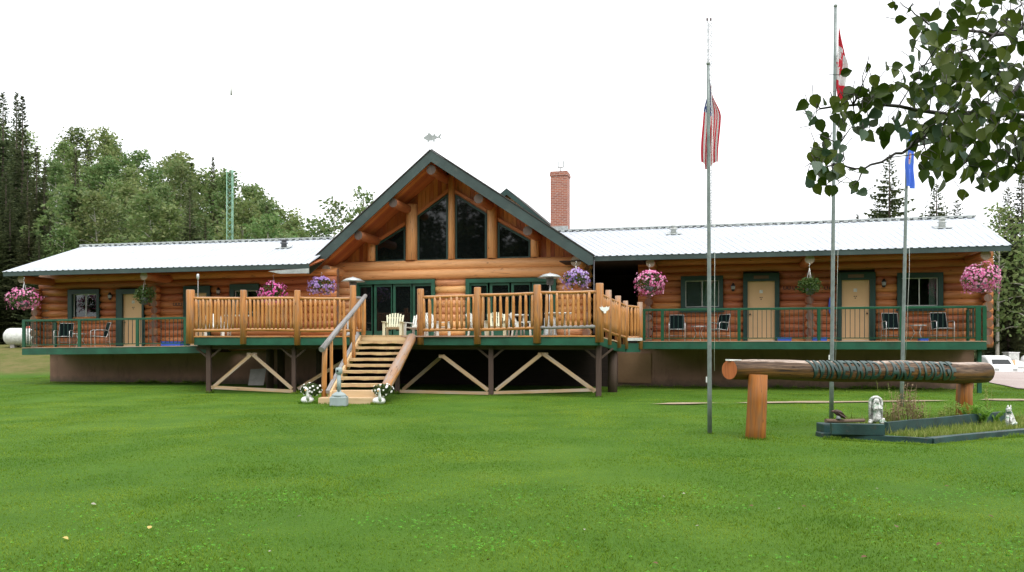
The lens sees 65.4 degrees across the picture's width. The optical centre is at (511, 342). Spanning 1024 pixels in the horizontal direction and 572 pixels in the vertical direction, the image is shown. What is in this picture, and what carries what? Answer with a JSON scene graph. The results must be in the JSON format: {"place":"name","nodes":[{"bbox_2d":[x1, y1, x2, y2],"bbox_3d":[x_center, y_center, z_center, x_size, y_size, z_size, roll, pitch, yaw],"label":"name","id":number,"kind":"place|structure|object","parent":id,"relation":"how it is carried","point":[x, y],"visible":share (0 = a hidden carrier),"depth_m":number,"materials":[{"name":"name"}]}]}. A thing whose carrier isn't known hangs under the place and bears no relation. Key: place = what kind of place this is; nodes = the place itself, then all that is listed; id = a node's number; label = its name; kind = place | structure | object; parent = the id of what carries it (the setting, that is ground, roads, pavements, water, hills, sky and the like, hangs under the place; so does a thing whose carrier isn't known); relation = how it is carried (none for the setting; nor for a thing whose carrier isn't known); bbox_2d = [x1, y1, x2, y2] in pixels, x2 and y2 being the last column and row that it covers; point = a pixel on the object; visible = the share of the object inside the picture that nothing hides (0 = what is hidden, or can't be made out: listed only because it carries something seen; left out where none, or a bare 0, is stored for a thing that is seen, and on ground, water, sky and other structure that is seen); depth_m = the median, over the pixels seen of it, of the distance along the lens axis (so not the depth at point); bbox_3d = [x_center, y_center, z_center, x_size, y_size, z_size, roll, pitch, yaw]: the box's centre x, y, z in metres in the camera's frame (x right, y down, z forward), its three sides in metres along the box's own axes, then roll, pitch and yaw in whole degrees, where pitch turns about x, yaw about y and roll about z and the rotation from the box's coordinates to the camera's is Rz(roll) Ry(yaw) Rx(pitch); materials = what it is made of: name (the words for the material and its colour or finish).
{"place":"outdoors","nodes":[
{"label":"outdoors","id":0,"kind":"place"},
{"bbox_2d":[0,251,1023,571],"bbox_3d":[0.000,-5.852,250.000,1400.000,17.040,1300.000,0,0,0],"label":"lawn","id":1,"kind":"structure","parent":0,"point":[16,367],"depth_m":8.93,"materials":[{"name":"green plant"}]},
{"bbox_2d":[0,286,17,343],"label":"spruce tree","id":2,"kind":"object","parent":1,"relation":"on","point":[3,322],"visible":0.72,"depth_m":49.99,"materials":[{"name":"green plant"}]},
{"bbox_2d":[0,213,19,326],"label":"spruce tree","id":3,"kind":"object","parent":1,"relation":"on","point":[7,265],"visible":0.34,"depth_m":51.99,"materials":[{"name":"green plant"}]},
{"bbox_2d":[0,92,24,215],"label":"spruce tree","id":4,"kind":"object","parent":1,"relation":"on","point":[3,143],"visible":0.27,"depth_m":65.89,"materials":[{"name":"green plant"}]},
{"bbox_2d":[0,200,27,315],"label":"spruce tree","id":5,"kind":"object","parent":1,"relation":"on","point":[12,240],"visible":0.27,"depth_m":52.91,"materials":[{"name":"green plant"}]},
{"bbox_2d":[0,173,27,258],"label":"spruce tree","id":6,"kind":"object","parent":1,"relation":"on","point":[6,195],"visible":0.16,"depth_m":56.96,"materials":[{"name":"green plant"}]},
{"bbox_2d":[0,91,30,224],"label":"spruce tree","id":7,"kind":"object","parent":1,"relation":"on","point":[16,104],"visible":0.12,"depth_m":61.87,"materials":[{"name":"green plant"}]},
{"bbox_2d":[3,326,31,347],"bbox_3d":[-27.440,-0.269,45.000,2.318,1.291,0.976,0,0,-7],"label":"propane tank","id":8,"kind":"object","parent":1,"relation":"on","point":[12,337],"visible":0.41,"depth_m":44.55,"materials":[{"name":"white metal"}]},
{"bbox_2d":[4,94,39,233],"bbox_3d":[-36.876,-9.902,59.977,4.195,17.611,4.315,0,0,29],"label":"spruce tree","id":9,"kind":"object","parent":1,"relation":"on","point":[21,157],"visible":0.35,"depth_m":59.85,"materials":[{"name":"green plant"}]},
{"bbox_2d":[1,210,42,326],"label":"spruce tree","id":10,"kind":"object","parent":1,"relation":"on","point":[30,245],"visible":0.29,"depth_m":51.81,"materials":[{"name":"green plant"}]},
{"bbox_2d":[13,165,35,250],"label":"spruce tree","id":11,"kind":"object","parent":1,"relation":"on","point":[27,177],"visible":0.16,"depth_m":58.83,"materials":[{"name":"green plant"}]},
{"bbox_2d":[11,235,44,327],"bbox_3d":[-30.308,-3.277,50.956,3.700,7.204,3.486,0,0,-15],"label":"spruce tree","id":12,"kind":"object","parent":1,"relation":"on","point":[28,314],"visible":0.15,"depth_m":50.72,"materials":[{"name":"green plant"}]},
{"bbox_2d":[20,145,49,255],"bbox_3d":[-34.587,-7.502,58.022,3.388,13.741,3.486,0,0,18],"label":"spruce tree","id":13,"kind":"object","parent":1,"relation":"on","point":[36,160],"visible":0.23,"depth_m":57.90,"materials":[{"name":"green plant"}]},
{"bbox_2d":[23,176,62,253],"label":"spruce tree","id":14,"kind":"object","parent":1,"relation":"on","point":[44,198],"visible":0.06,"depth_m":57.88,"materials":[{"name":"green plant"}]},
{"bbox_2d":[35,159,69,229],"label":"aspen tree","id":15,"kind":"object","parent":1,"relation":"on","point":[55,170],"visible":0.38,"depth_m":81.91,"materials":[{"name":"green plant"}]},
{"bbox_2d":[35,222,79,285],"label":"aspen tree","id":16,"kind":"object","parent":1,"relation":"on","point":[64,233],"visible":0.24,"depth_m":51.91,"materials":[{"name":"green plant"}]},
{"bbox_2d":[39,137,82,224],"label":"aspen tree","id":17,"kind":"object","parent":1,"relation":"on","point":[68,164],"visible":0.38,"depth_m":91.99,"materials":[{"name":"green plant"}]},
{"bbox_2d":[19,181,109,256],"bbox_3d":[-31.216,-5.756,55.606,6.231,11.105,5.341,0,0,44],"label":"aspen tree","id":18,"kind":"object","parent":1,"relation":"on","point":[44,219],"visible":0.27,"depth_m":55.18,"materials":[{"name":"green plant"}]},
{"bbox_2d":[32,125,98,197],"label":"aspen tree","id":19,"kind":"object","parent":1,"relation":"on","point":[74,137],"visible":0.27,"depth_m":98.53,"materials":[{"name":"green plant"}]},
{"bbox_2d":[60,150,88,249],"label":"spruce tree","id":20,"kind":"object","parent":1,"relation":"on","point":[75,161],"visible":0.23,"depth_m":55.91,"materials":[{"name":"green plant"}]},
{"bbox_2d":[63,161,105,223],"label":"aspen tree","id":21,"kind":"object","parent":1,"relation":"on","point":[89,171],"visible":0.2,"depth_m":82.51,"materials":[{"name":"green plant"}]},
{"bbox_2d":[61,188,123,250],"bbox_3d":[-28.145,-5.166,54.139,4.434,10.666,4.137,0,0,11],"label":"aspen tree","id":22,"kind":"object","parent":1,"relation":"on","point":[89,197],"visible":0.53,"depth_m":53.79,"materials":[{"name":"green plant"}]},
{"bbox_2d":[64,125,136,191],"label":"aspen tree","id":23,"kind":"object","parent":1,"relation":"on","point":[108,149],"visible":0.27,"depth_m":87.76,"materials":[{"name":"green plant"}]},
{"bbox_2d":[92,176,122,231],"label":"aspen tree","id":24,"kind":"object","parent":1,"relation":"on","point":[109,189],"visible":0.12,"depth_m":66.66,"materials":[{"name":"green plant"}]},
{"bbox_2d":[84,155,136,224],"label":"aspen tree","id":25,"kind":"object","parent":1,"relation":"on","point":[109,169],"visible":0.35,"depth_m":82.57,"materials":[{"name":"green plant"}]},
{"bbox_2d":[97,200,136,242],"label":"aspen tree","id":26,"kind":"object","parent":1,"relation":"on","point":[121,220],"visible":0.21,"depth_m":58.34,"materials":[{"name":"green plant"}]},
{"bbox_2d":[92,180,157,241],"bbox_3d":[-29.960,-7.010,62.737,6.191,11.655,6.079,0,0,-5],"label":"aspen tree","id":27,"kind":"object","parent":1,"relation":"on","point":[128,188],"visible":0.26,"depth_m":62.52,"materials":[{"name":"green plant"}]},
{"bbox_2d":[121,163,150,230],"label":"aspen tree","id":28,"kind":"object","parent":1,"relation":"on","point":[132,178],"visible":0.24,"depth_m":83.12,"materials":[{"name":"green plant"}]},
{"bbox_2d":[114,147,165,213],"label":"aspen tree","id":29,"kind":"object","parent":1,"relation":"on","point":[140,156],"visible":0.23,"depth_m":89.65,"materials":[{"name":"green plant"}]},
{"bbox_2d":[103,188,185,244],"bbox_3d":[-24.862,-4.991,54.376,6.037,10.816,5.175,0,0,-35],"label":"aspen tree","id":30,"kind":"object","parent":1,"relation":"on","point":[148,199],"visible":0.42,"depth_m":53.43,"materials":[{"name":"green plant"}]},
{"bbox_2d":[134,178,180,237],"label":"aspen tree","id":31,"kind":"object","parent":1,"relation":"on","point":[163,191],"visible":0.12,"depth_m":64.03,"materials":[{"name":"green plant"}]},
{"bbox_2d":[140,199,192,242],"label":"aspen tree","id":32,"kind":"object","parent":1,"relation":"on","point":[176,221],"visible":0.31,"depth_m":53.65,"materials":[{"name":"green plant"}]},
{"bbox_2d":[154,150,200,210],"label":"aspen tree","id":33,"kind":"object","parent":1,"relation":"on","point":[169,157],"visible":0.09,"depth_m":93.48,"materials":[{"name":"green plant"}]},
{"bbox_2d":[158,158,217,240],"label":"aspen tree","id":34,"kind":"object","parent":1,"relation":"on","point":[183,172],"visible":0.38,"depth_m":74.66,"materials":[{"name":"green plant"}]},
{"bbox_2d":[175,188,202,243],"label":"spruce tree","id":35,"kind":"object","parent":1,"relation":"on","point":[193,233],"visible":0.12,"depth_m":50.59,"materials":[{"name":"green plant"}]},
{"bbox_2d":[192,166,232,223],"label":"aspen tree","id":36,"kind":"object","parent":1,"relation":"on","point":[203,182],"visible":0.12,"depth_m":100.11,"materials":[{"name":"green plant"}]},
{"bbox_2d":[195,167,252,238],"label":"aspen tree","id":37,"kind":"object","parent":1,"relation":"on","point":[222,189],"visible":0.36,"depth_m":88.39,"materials":[{"name":"green plant"}]},
{"bbox_2d":[226,85,232,239],"bbox_3d":[-17.660,-7.851,50.056,0.440,16.517,0.382,0,0,0],"label":"radio mast","id":38,"kind":"object","parent":1,"relation":"on","point":[231,196],"visible":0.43,"depth_m":49.96,"materials":[{"name":"metal"}]},
{"bbox_2d":[212,193,269,239],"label":"aspen tree","id":39,"kind":"object","parent":1,"relation":"on","point":[244,214],"visible":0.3,"depth_m":53.22,"materials":[{"name":"green plant"}]},
{"bbox_2d":[230,183,278,237],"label":"aspen tree","id":40,"kind":"object","parent":1,"relation":"on","point":[247,190],"visible":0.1,"depth_m":92.06,"materials":[{"name":"green plant"}]},
{"bbox_2d":[248,368,265,384],"bbox_3d":[-8.487,1.146,26.520,0.573,0.550,0.440,0,0,0],"label":"leaning board","id":41,"kind":"object","parent":1,"relation":"on","point":[256,376],"visible":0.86,"depth_m":26.50,"materials":[{"name":"wood"}]},
{"bbox_2d":[240,195,283,238],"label":"aspen tree","id":42,"kind":"object","parent":1,"relation":"on","point":[262,210],"visible":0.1,"depth_m":74.17,"materials":[{"name":"green plant"}]},
{"bbox_2d":[242,211,299,241],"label":"aspen tree","id":43,"kind":"object","parent":1,"relation":"on","point":[272,220],"visible":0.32,"depth_m":50.23,"materials":[{"name":"green plant"}]},
{"bbox_2d":[300,382,322,402],"bbox_3d":[-5.259,1.329,20.908,0.551,0.571,0.589,0,0,-32],"label":"swan planter","id":44,"kind":"object","parent":1,"relation":"on","point":[312,389],"visible":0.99,"depth_m":20.84,"materials":[{"name":"white ceramic"}]},
{"bbox_2d":[294,218,333,239],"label":"aspen tree","id":45,"kind":"object","parent":1,"relation":"on","point":[319,232],"visible":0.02,"depth_m":65.09,"materials":[{"name":"green plant"}]},
{"bbox_2d":[303,196,353,236],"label":"aspen tree","id":46,"kind":"object","parent":1,"relation":"on","point":[333,211],"visible":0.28,"depth_m":62.05,"materials":[{"name":"green plant"}]},
{"bbox_2d":[330,367,347,406],"bbox_3d":[-4.325,1.115,19.925,0.410,0.970,0.340,0,0,0],"label":"ash receptacle","id":47,"kind":"object","parent":1,"relation":"on","point":[338,398],"visible":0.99,"depth_m":19.80,"materials":[{"name":"grey plastic"}]},
{"bbox_2d":[337,185,374,226],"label":"aspen tree","id":48,"kind":"object","parent":1,"relation":"on","point":[357,210],"visible":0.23,"depth_m":63.85,"materials":[{"name":"green plant"}]},
{"bbox_2d":[318,294,415,403],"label":"front stairs","id":49,"kind":"structure","parent":1,"relation":"on","point":[369,396],"depth_m":22.32,"materials":[{"name":"beige paint"}]},
{"bbox_2d":[372,383,393,403],"bbox_3d":[-3.385,1.334,20.621,0.535,0.562,0.622,0,0,44],"label":"swan planter","id":50,"kind":"object","parent":1,"relation":"on","point":[382,390],"visible":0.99,"depth_m":20.52,"materials":[{"name":"white ceramic"}]},
{"bbox_2d":[186,283,642,396],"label":"front deck","id":51,"kind":"structure","parent":1,"relation":"on","point":[537,358],"depth_m":24.62,"materials":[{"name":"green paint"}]},
{"bbox_2d":[381,313,404,334],"bbox_3d":[-3.806,-0.578,25.646,0.662,0.749,0.754,0,0,0],"label":"adirondack chair","id":52,"kind":"object","parent":51,"relation":"on","point":[400,326],"visible":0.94,"depth_m":25.86,"materials":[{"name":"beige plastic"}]},
{"bbox_2d":[537,273,562,334],"bbox_3d":[1.202,-1.208,25.200,0.822,2.010,0.814,0,0,0],"label":"patio heater","id":53,"kind":"object","parent":51,"relation":"on","point":[549,277],"visible":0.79,"depth_m":25.10,"materials":[{"name":"metal"}]},
{"bbox_2d":[3,149,1011,389],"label":"log lodge","id":54,"kind":"structure","parent":1,"relation":"on","point":[430,222],"depth_m":29.52,"materials":[{"name":"brown wood"}]},
{"bbox_2d":[4,278,44,309],"bbox_3d":[-18.128,-1.798,29.607,1.255,1.240,1.229,0,0,0],"label":"hanging basket","id":55,"kind":"object","parent":54,"relation":"hanging from","point":[24,301],"visible":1,"depth_m":29.46,"materials":[{"name":"pink plant"}]},
{"bbox_2d":[68,289,100,318],"bbox_3d":[-16.787,-1.479,31.378,1.335,1.198,0.300,0,0,8],"label":"window","id":56,"kind":"structure","parent":54,"relation":"in","point":[81,302],"depth_m":31.34,"materials":[{"name":"glass"}]},
{"bbox_2d":[22,317,230,354],"bbox_3d":[-14.396,-0.226,30.111,7.421,1.395,2.145,0,0,8],"label":"porch","id":57,"kind":"object","parent":54,"relation":"attached to","point":[79,349],"visible":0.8,"depth_m":29.13,"materials":[{"name":"green paint"}]},
{"bbox_2d":[116,289,145,346],"bbox_3d":[-14.832,-0.943,31.104,1.163,2.251,0.300,0,0,8],"label":"door","id":58,"kind":"structure","parent":54,"relation":"in","point":[126,307],"depth_m":31.04,"materials":[{"name":"beige paint"}]},
{"bbox_2d":[132,283,156,305],"bbox_3d":[-13.556,-1.914,29.419,0.861,1.122,0.860,0,0,0],"label":"hanging basket","id":59,"kind":"object","parent":54,"relation":"hanging from","point":[141,294],"visible":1,"depth_m":29.30,"materials":[{"name":"green plant"}]},
{"bbox_2d":[183,286,210,345],"bbox_3d":[-12.081,-1.005,30.717,1.093,2.326,0.300,0,0,8],"label":"door","id":60,"kind":"structure","parent":54,"relation":"in","point":[200,291],"depth_m":30.63,"materials":[{"name":"beige paint"}]},
{"bbox_2d":[229,284,259,315],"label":"window","id":61,"kind":"structure","parent":54,"relation":"in","point":[234,289],"depth_m":30.36,"materials":[{"name":"green paint"}]},
{"bbox_2d":[256,273,287,304],"bbox_3d":[-8.598,-1.900,28.609,1.103,1.161,1.092,0,0,0],"label":"hanging basket","id":62,"kind":"object","parent":54,"relation":"hanging from","point":[273,291],"visible":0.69,"depth_m":28.42,"materials":[{"name":"pink plant"}]},
{"bbox_2d":[306,272,336,295],"bbox_3d":[-6.859,-2.104,28.695,1.094,0.842,1.103,0,0,0],"label":"hanging basket","id":63,"kind":"object","parent":54,"relation":"hanging from","point":[320,287],"visible":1,"depth_m":28.50,"materials":[{"name":"purple plant"}]},
{"bbox_2d":[375,226,405,261],"bbox_3d":[-4.686,-3.786,30.824,1.241,1.361,0.080,0,0,14],"label":"gable window","id":64,"kind":"structure","parent":54,"relation":"in","point":[392,248],"depth_m":30.78,"materials":[{"name":"black glass"}]},
{"bbox_2d":[356,279,435,335],"bbox_3d":[-4.485,-1.297,30.722,3.283,2.194,0.280,0,0,14],"label":"patio door","id":65,"kind":"structure","parent":54,"relation":"in","point":[402,289],"depth_m":30.70,"materials":[{"name":"green paint"}]},
{"bbox_2d":[417,194,448,259],"bbox_3d":[-3.018,-4.360,30.408,1.238,2.540,0.080,0,0,14],"label":"gable window","id":66,"kind":"structure","parent":54,"relation":"in","point":[432,224],"depth_m":30.38,"materials":[{"name":"black glass"}]},
{"bbox_2d":[455,194,486,258],"bbox_3d":[-1.541,-4.340,30.040,1.248,2.537,0.080,0,0,14],"label":"gable window","id":67,"kind":"structure","parent":54,"relation":"in","point":[470,221],"depth_m":30.05,"materials":[{"name":"black glass"}]},
{"bbox_2d":[465,278,556,335],"bbox_3d":[-0.038,-1.286,29.614,3.453,2.173,0.280,0,0,14],"label":"patio door","id":68,"kind":"structure","parent":54,"relation":"in","point":[497,285],"depth_m":29.57,"materials":[{"name":"green paint"}]},
{"bbox_2d":[497,222,530,257],"bbox_3d":[0.081,-3.801,29.636,1.262,1.395,0.080,0,0,14],"label":"gable window","id":69,"kind":"structure","parent":54,"relation":"in","point":[510,244],"depth_m":29.65,"materials":[{"name":"black glass"}]},
{"bbox_2d":[559,262,590,290],"bbox_3d":[2.138,-2.211,26.611,0.979,0.996,0.937,0,0,-38],"label":"hanging basket","id":70,"kind":"object","parent":54,"relation":"hanging from","point":[576,282],"visible":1,"depth_m":26.42,"materials":[{"name":"purple plant"}]},
{"bbox_2d":[633,264,667,296],"bbox_3d":[4.664,-2.081,26.900,1.090,1.115,1.059,0,0,37],"label":"hanging basket","id":71,"kind":"object","parent":54,"relation":"hanging from","point":[650,287],"visible":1,"depth_m":26.72,"materials":[{"name":"pink plant"}]},
{"bbox_2d":[679,275,724,312],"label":"window","id":72,"kind":"structure","parent":54,"relation":"in","point":[693,288],"depth_m":28.47,"materials":[{"name":"green paint"}]},
{"bbox_2d":[743,273,778,340],"bbox_3d":[8.730,-1.218,27.940,1.209,2.377,0.325,0,0,14],"label":"door","id":73,"kind":"structure","parent":54,"relation":"in","point":[760,290],"depth_m":27.91,"materials":[{"name":"beige paint"}]},
{"bbox_2d":[794,263,822,295],"bbox_3d":[9.603,-2.014,25.704,0.931,1.079,0.836,0,0,-41],"label":"hanging basket","id":74,"kind":"object","parent":54,"relation":"hanging from","point":[810,286],"visible":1,"depth_m":25.59,"materials":[{"name":"green plant"}]},
{"bbox_2d":[837,272,875,340],"bbox_3d":[11.727,-1.198,27.193,1.209,2.357,0.325,0,0,14],"label":"door","id":75,"kind":"structure","parent":54,"relation":"in","point":[854,289],"depth_m":27.15,"materials":[{"name":"beige paint"}]},
{"bbox_2d":[896,272,944,310],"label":"window","id":76,"kind":"structure","parent":54,"relation":"in","point":[925,288],"depth_m":26.75,"materials":[{"name":"green paint"}]},
{"bbox_2d":[959,261,1001,293],"bbox_3d":[14.477,-1.988,24.615,1.166,1.048,1.186,0,0,35],"label":"hanging basket","id":77,"kind":"object","parent":54,"relation":"hanging from","point":[980,286],"visible":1,"depth_m":24.39,"materials":[{"name":"pink plant"}]},
{"bbox_2d":[0,481,1023,571],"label":"clover","id":78,"kind":"object","parent":1,"relation":"on","point":[492,549],"visible":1,"depth_m":6.69,"materials":[{"name":"green plant"}]},
{"bbox_2d":[50,380,1023,445],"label":"grass","id":79,"kind":"structure","parent":1,"relation":"on","point":[712,432],"depth_m":26.67,"materials":[{"name":"green plant"}]},
{"bbox_2d":[706,61,714,433],"bbox_3d":[3.467,-1.607,13.937,0.151,6.614,0.077,0,0,0],"label":"flagpole","id":80,"kind":"object","parent":1,"relation":"on","point":[709,386],"visible":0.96,"depth_m":13.91,"materials":[{"name":"grey metal"}]},
{"bbox_2d":[701,84,720,168],"bbox_3d":[3.493,-3.866,14.001,0.340,1.622,0.164,0,0,0],"label":"flag","id":81,"kind":"object","parent":80,"relation":"attached to","point":[715,119],"visible":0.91,"depth_m":14.01,"materials":[{"name":"red fabric"}]},
{"bbox_2d":[643,305,986,392],"bbox_3d":[9.749,0.335,26.748,10.498,2.930,2.145,0,0,14],"label":"porch","id":82,"kind":"object","parent":1,"relation":"on","point":[978,345],"visible":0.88,"depth_m":25.64,"materials":[{"name":"green paint"}]},
{"bbox_2d":[881,313,898,340],"bbox_3d":[12.441,-0.502,26.079,0.566,0.942,0.605,0,0,8],"label":"patio chair","id":83,"kind":"object","parent":82,"relation":"on","point":[890,321],"visible":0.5,"depth_m":26.29,"materials":[{"name":"green metal"}]},
{"bbox_2d":[929,312,954,340],"bbox_3d":[13.865,-0.502,25.724,0.565,0.942,0.605,0,0,5],"label":"patio chair","id":84,"kind":"object","parent":82,"relation":"on","point":[938,320],"visible":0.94,"depth_m":25.93,"materials":[{"name":"green metal"}]},
{"bbox_2d":[829,4,838,418],"bbox_3d":[6.681,-2.665,16.561,0.201,8.731,0.087,0,0,0],"label":"flagpole","id":85,"kind":"object","parent":1,"relation":"on","point":[831,358],"visible":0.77,"depth_m":16.53,"materials":[{"name":"grey metal"}]},
{"bbox_2d":[836,29,848,98],"bbox_3d":[6.847,-5.767,16.571,0.256,1.620,0.120,0,0,0],"label":"flag","id":86,"kind":"object","parent":85,"relation":"attached to","point":[842,62],"visible":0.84,"depth_m":16.56,"materials":[{"name":"red fabric"}]},
{"bbox_2d":[722,359,994,439],"bbox_3d":[7.002,1.048,15.218,8.058,1.519,0.541,0,0,-33],"label":"log hitching rail","id":87,"kind":"object","parent":1,"relation":"on","point":[757,374],"visible":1,"depth_m":14.47,"materials":[{"name":"brown wood"}]},
{"bbox_2d":[862,154,922,218],"bbox_3d":[29.679,-6.144,62.392,9.854,17.040,9.136,0,0,40],"label":"spruce tree","id":88,"kind":"object","parent":1,"relation":"on","point":[892,203],"visible":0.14,"depth_m":61.86,"materials":[{"name":"green plant"}]},
{"bbox_2d":[899,128,909,406],"bbox_3d":[9.665,-1.788,19.619,0.251,6.977,0.097,0,0,0],"label":"flagpole","id":89,"kind":"object","parent":1,"relation":"on","point":[903,356],"visible":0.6,"depth_m":19.59,"materials":[{"name":"grey metal"}]},
{"bbox_2d":[905,131,914,188],"bbox_3d":[9.768,-4.505,19.558,0.214,1.500,0.100,0,0,0],"label":"flag","id":90,"kind":"object","parent":89,"relation":"attached to","point":[909,170],"visible":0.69,"depth_m":19.56,"materials":[{"name":"blue fabric"}]},
{"bbox_2d":[795,0,1023,200],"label":"aspen tree","id":91,"kind":"object","parent":1,"relation":"on","point":[946,141],"visible":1,"depth_m":2.52,"materials":[{"name":"green plant"}]},
{"bbox_2d":[816,411,1023,443],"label":"flower bed","id":92,"kind":"object","parent":1,"relation":"on","point":[860,431],"visible":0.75,"depth_m":13.26,"materials":[{"name":"blue paint"}]},
{"bbox_2d":[868,396,886,423],"bbox_3d":[6.368,1.183,13.902,0.342,0.496,0.196,0,0,0],"label":"shrine statue","id":93,"kind":"object","parent":92,"relation":"on","point":[875,407],"visible":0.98,"depth_m":13.90,"materials":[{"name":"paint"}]},
{"bbox_2d":[845,409,1023,436],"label":"weeds","id":94,"kind":"object","parent":92,"relation":"on","point":[971,427],"visible":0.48,"depth_m":13.84,"materials":[{"name":"green plant"}]},
{"bbox_2d":[920,183,993,357],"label":"spruce tree","id":95,"kind":"object","parent":1,"relation":"on","point":[932,211],"visible":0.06,"depth_m":65.95,"materials":[{"name":"green plant"}]},
{"bbox_2d":[976,187,1023,360],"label":"spruce tree","id":96,"kind":"object","parent":1,"relation":"on","point":[1013,343],"visible":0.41,"depth_m":69.62,"materials":[{"name":"green plant"}]},
{"bbox_2d":[983,202,1023,354],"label":"aspen tree","id":97,"kind":"object","parent":1,"relation":"on","point":[1004,270],"visible":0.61,"depth_m":67.86,"materials":[{"name":"green plant"}]},
{"bbox_2d":[993,209,1023,338],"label":"aspen tree","id":98,"kind":"object","parent":1,"relation":"on","point":[1016,256],"visible":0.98,"depth_m":66.58,"materials":[{"name":"green plant"}]},
{"bbox_2d":[994,172,1023,268],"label":"spruce tree","id":99,"kind":"object","parent":1,"relation":"on","point":[1021,194],"visible":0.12,"depth_m":77.95,"materials":[{"name":"green plant"}]},
{"bbox_2d":[0,0,1023,258],"label":"sky","id":100,"kind":"structure","parent":0,"point":[329,98],"materials":[{"name":"white"}]},
{"bbox_2d":[656,400,943,403],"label":"dirt path","id":101,"kind":"structure","parent":0,"point":[790,401],"depth_m":20.91,"materials":[{"name":"beige soil"}]},
{"bbox_2d":[990,372,1023,387],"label":"gravel road","id":102,"kind":"structure","parent":0,"point":[1014,379],"depth_m":33.70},
{"bbox_2d":[982,355,1017,371],"bbox_3d":[35.246,1.790,57.941,1.730,1.655,3.600,0,0,12],"label":"parked van","id":103,"kind":"object","parent":102,"relation":"on","point":[1001,363],"visible":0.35,"depth_m":57.11,"materials":[{"name":"white paint"}]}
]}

